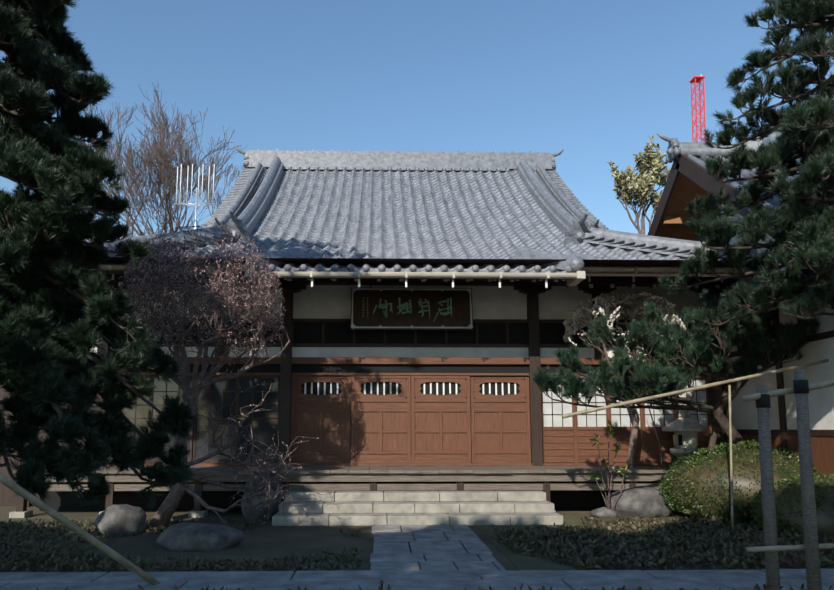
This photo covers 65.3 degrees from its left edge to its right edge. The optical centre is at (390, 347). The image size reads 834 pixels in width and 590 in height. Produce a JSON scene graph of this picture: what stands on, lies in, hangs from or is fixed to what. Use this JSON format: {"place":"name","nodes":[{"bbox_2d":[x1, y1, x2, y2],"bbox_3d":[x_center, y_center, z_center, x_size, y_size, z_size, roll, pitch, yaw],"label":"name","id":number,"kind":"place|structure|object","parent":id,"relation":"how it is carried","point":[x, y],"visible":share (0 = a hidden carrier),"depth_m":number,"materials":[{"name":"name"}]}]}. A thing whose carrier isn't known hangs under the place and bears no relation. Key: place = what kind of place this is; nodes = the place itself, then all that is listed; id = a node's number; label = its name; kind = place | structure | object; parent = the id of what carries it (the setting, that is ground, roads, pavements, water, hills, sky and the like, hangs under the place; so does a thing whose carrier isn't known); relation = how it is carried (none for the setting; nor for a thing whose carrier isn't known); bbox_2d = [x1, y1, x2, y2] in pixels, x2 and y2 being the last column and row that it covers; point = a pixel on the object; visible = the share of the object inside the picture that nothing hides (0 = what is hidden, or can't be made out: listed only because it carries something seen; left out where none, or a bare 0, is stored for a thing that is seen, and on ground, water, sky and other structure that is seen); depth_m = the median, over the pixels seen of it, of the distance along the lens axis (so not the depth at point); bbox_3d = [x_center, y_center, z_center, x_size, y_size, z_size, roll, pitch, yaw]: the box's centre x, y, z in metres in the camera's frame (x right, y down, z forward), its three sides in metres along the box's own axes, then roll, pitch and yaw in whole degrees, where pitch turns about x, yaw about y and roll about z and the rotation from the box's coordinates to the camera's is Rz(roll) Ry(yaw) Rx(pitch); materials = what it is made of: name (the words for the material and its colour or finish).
{"place":"outdoors","nodes":[
{"label":"outdoors","id":0,"kind":"place"},
{"bbox_2d":[0,0,200,510],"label":"pine tree","id":1,"kind":"object","parent":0,"point":[48,214],"depth_m":7.36,"materials":[{"name":"green plant"}]},
{"bbox_2d":[9,466,668,517],"bbox_3d":[0.443,2.588,11.825,13.940,0.804,1.252,0,-7,-1],"label":"wooden veranda","id":2,"kind":"object","parent":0,"point":[569,487],"visible":0.42,"depth_m":11.38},
{"bbox_2d":[94,279,725,466],"bbox_3d":[0.300,1.399,17.637,12.720,4.580,10.200,0,-7,-1],"label":"timber frame","id":3,"kind":"object","parent":2,"relation":"on","point":[533,333],"visible":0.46,"depth_m":12.81,"materials":[{"name":"brown wood"}]},
{"bbox_2d":[105,375,279,463],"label":"hall glass doors","id":4,"kind":"structure","parent":3,"relation":"in","point":[215,397],"depth_m":12.63,"materials":[{"name":"grey glass"}]},
{"bbox_2d":[290,375,530,462],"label":"wooden doors","id":5,"kind":"structure","parent":3,"relation":"in","point":[410,419],"depth_m":12.69,"materials":[{"name":"brown wood"}]},
{"bbox_2d":[350,282,472,329],"bbox_3d":[0.405,-0.830,12.688,2.380,0.983,0.205,0,-7,-1],"label":"signboard","id":6,"kind":"object","parent":3,"relation":"attached to","point":[451,308],"visible":1,"depth_m":12.65},
{"bbox_2d":[541,376,711,462],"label":"sliding screens","id":7,"kind":"object","parent":3,"relation":"attached to","point":[566,440],"visible":0.54,"depth_m":12.71,"materials":[{"name":"brown wood"}]},
{"bbox_2d":[0,506,691,569],"bbox_3d":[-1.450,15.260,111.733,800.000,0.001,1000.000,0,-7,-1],"label":"ground","id":8,"kind":"structure","parent":0,"point":[263,541],"depth_m":8.81,"materials":[{"name":"soil"}]},
{"bbox_2d":[0,321,98,506],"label":"annex wall","id":9,"kind":"structure","parent":8,"relation":"on","point":[6,497],"depth_m":12.80,"materials":[{"name":"paint"}]},
{"bbox_2d":[84,214,150,241],"bbox_3d":[-18.612,-1.739,33.732,7.721,14.732,9.536,-7,-10,43],"label":"shrub","id":10,"kind":"object","parent":8,"relation":"on","point":[131,234],"visible":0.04,"depth_m":34.63,"materials":[{"name":"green plant"}]},
{"bbox_2d":[79,80,244,237],"bbox_3d":[-14.249,-4.276,41.081,12.612,21.576,17.983,0,-7,-1],"label":"bare tree","id":11,"kind":"object","parent":8,"relation":"on","point":[160,156],"visible":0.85,"depth_m":39.22,"materials":[{"name":"brown plant"}]},
{"bbox_2d":[0,517,363,571],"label":"ground cover","id":12,"kind":"object","parent":8,"relation":"on","point":[107,562],"visible":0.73,"depth_m":7.36,"materials":[{"name":"green plant"}]},
{"bbox_2d":[118,218,329,529],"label":"plum tree branches","id":13,"kind":"object","parent":8,"relation":"on","point":[164,513],"visible":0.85,"depth_m":9.97,"materials":[{"name":"brown plant"}]},
{"bbox_2d":[0,517,833,573],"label":"ground cover","id":14,"kind":"object","parent":8,"relation":"on","point":[520,561],"visible":0.2,"depth_m":7.80,"materials":[{"name":"green plant"}]},
{"bbox_2d":[587,404,663,509],"bbox_3d":[4.152,1.749,11.421,1.685,2.384,0.437,1,-7,-11],"label":"young shrub","id":15,"kind":"object","parent":14,"relation":"on","point":[608,505],"depth_m":11.26,"materials":[{"name":"green plant"}]},
{"bbox_2d":[742,371,833,589],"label":"wooden post support","id":16,"kind":"object","parent":14,"relation":"on","point":[800,389],"visible":1,"depth_m":5.72,"materials":[{"name":"grey wood"}]},
{"bbox_2d":[272,491,562,525],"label":"stone steps","id":17,"kind":"structure","parent":8,"relation":"on","point":[353,508],"depth_m":10.56,"materials":[{"name":"stone"}]},
{"bbox_2d":[37,583,833,589],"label":"ground cover strip","id":18,"kind":"object","parent":8,"relation":"on","point":[756,587],"visible":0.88,"depth_m":5.85,"materials":[{"name":"green plant"}]},
{"bbox_2d":[563,291,685,482],"bbox_3d":[4.458,0.965,12.303,2.323,4.160,1.849,0,-7,-1],"label":"plum tree","id":19,"kind":"object","parent":8,"relation":"on","point":[603,310],"depth_m":12.34,"materials":[{"name":"white plant"}]},
{"bbox_2d":[588,486,670,517],"bbox_3d":[4.167,2.708,11.274,1.414,0.614,0.756,3,-8,-26],"label":"garden rock","id":20,"kind":"object","parent":8,"relation":"on","point":[643,501],"visible":0.75,"depth_m":11.12,"materials":[{"name":"grey stone"}]},
{"bbox_2d":[491,515,833,569],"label":"ground cover","id":21,"kind":"object","parent":8,"relation":"on","point":[681,532],"visible":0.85,"depth_m":8.14,"materials":[{"name":"green plant"}]},
{"bbox_2d":[531,288,818,453],"bbox_3d":[4.284,0.862,10.341,4.910,3.905,1.903,2,-7,-14],"label":"pine tree","id":22,"kind":"object","parent":8,"relation":"on","point":[790,334],"depth_m":10.33,"materials":[{"name":"green plant"}]},
{"bbox_2d":[661,410,707,510],"bbox_3d":[5.554,2.058,12.212,0.893,1.950,0.776,0,-7,-1],"label":"stone lantern","id":23,"kind":"object","parent":8,"relation":"on","point":[684,427],"visible":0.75,"depth_m":12.09,"materials":[{"name":"grey stone"}]},
{"bbox_2d":[562,359,828,531],"bbox_3d":[4.656,1.397,9.556,4.481,2.617,0.060,1,-7,-9],"label":"bamboo pole","id":24,"kind":"object","parent":8,"relation":"on","point":[634,401],"visible":0.96,"depth_m":9.59,"materials":[{"name":"beige wood"}]},
{"bbox_2d":[657,439,817,522],"bbox_3d":[5.989,2.325,11.083,2.848,1.537,2.475,0,-7,-1],"label":"azalea shrub","id":25,"kind":"object","parent":8,"relation":"on","point":[744,483],"depth_m":10.44,"materials":[{"name":"green plant"}]},
{"bbox_2d":[657,0,833,328],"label":"tall pine","id":26,"kind":"object","parent":8,"relation":"on","point":[784,216],"depth_m":8.78,"materials":[{"name":"green plant"}]},
{"bbox_2d":[711,74,833,429],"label":"wing plaster walls","id":27,"kind":"structure","parent":8,"relation":"on","point":[820,404],"depth_m":10.88,"materials":[{"name":"white paint"}]},
{"bbox_2d":[750,473,833,539],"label":"shrub","id":28,"kind":"object","parent":8,"relation":"on","point":[825,522],"depth_m":8.99,"materials":[{"name":"green plant"}]},
{"bbox_2d":[110,284,701,357],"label":"hall plaster walls","id":29,"kind":"structure","parent":0,"point":[334,302],"depth_m":12.96,"materials":[{"name":"white paint"}]},
{"bbox_2d":[0,525,833,589],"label":"stone path","id":30,"kind":"structure","parent":0,"point":[394,562],"depth_m":6.52,"materials":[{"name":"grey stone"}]},
{"bbox_2d":[0,473,160,584],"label":"bamboo prop","id":31,"kind":"object","parent":30,"relation":"on","point":[7,482],"visible":0.98,"depth_m":5.61,"materials":[{"name":"beige wood"}]},
{"bbox_2d":[0,0,833,240],"label":"sky","id":32,"kind":"structure","parent":0,"point":[590,80],"materials":[{"name":"blue"}]},
{"bbox_2d":[79,170,765,288],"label":"roof eaves","id":33,"kind":"object","parent":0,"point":[611,279],"visible":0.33,"depth_m":11.63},
{"bbox_2d":[79,265,758,287],"bbox_3d":[0.419,-1.254,11.424,13.000,0.462,0.682,0,-7,-1],"label":"rain gutter","id":34,"kind":"object","parent":33,"relation":"attached to","point":[577,277],"visible":0.5,"depth_m":11.13,"materials":[{"name":"beige metal"}]},
{"bbox_2d":[98,167,748,272],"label":"hall roof tiles","id":35,"kind":"object","parent":33,"relation":"on","point":[442,215],"visible":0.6,"depth_m":15.44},
{"bbox_2d":[175,164,214,228],"bbox_3d":[-8.115,-5.138,26.762,1.600,5.035,0.288,0,-7,-1],"label":"roof antenna","id":36,"kind":"object","parent":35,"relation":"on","point":[195,206],"visible":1,"depth_m":26.89,"materials":[{"name":"silver metal"}]},
{"bbox_2d":[107,263,724,272],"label":"eave tiles","id":37,"kind":"object","parent":35,"relation":"attached to","point":[413,268],"visible":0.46,"depth_m":11.20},
{"bbox_2d":[85,147,759,271],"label":"hall roof ridges","id":38,"kind":"object","parent":35,"relation":"on","point":[568,218],"visible":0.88,"depth_m":16.94,"materials":[{"name":"grey tile"}]},
{"bbox_2d":[607,135,669,234],"bbox_3d":[8.920,-1.735,22.745,2.501,12.062,2.217,4,-8,-29],"label":"magnolia tree","id":39,"kind":"object","parent":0,"point":[654,165],"depth_m":22.99,"materials":[{"name":"green plant"}]},
{"bbox_2d":[689,74,705,141],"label":"tower crane mast","id":40,"kind":"object","parent":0,"point":[696,79],"visible":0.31,"depth_m":170.15,"materials":[{"name":"red"}]},
{"bbox_2d":[657,132,823,323],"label":"wing roof","id":41,"kind":"structure","parent":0,"point":[696,152],"depth_m":12.67,"materials":[{"name":"grey tile"}]},
{"bbox_2d":[648,155,833,474],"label":"wing timber","id":42,"kind":"object","parent":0,"point":[688,179],"visible":0.21,"depth_m":12.00,"materials":[{"name":"brown wood"}]}
]}

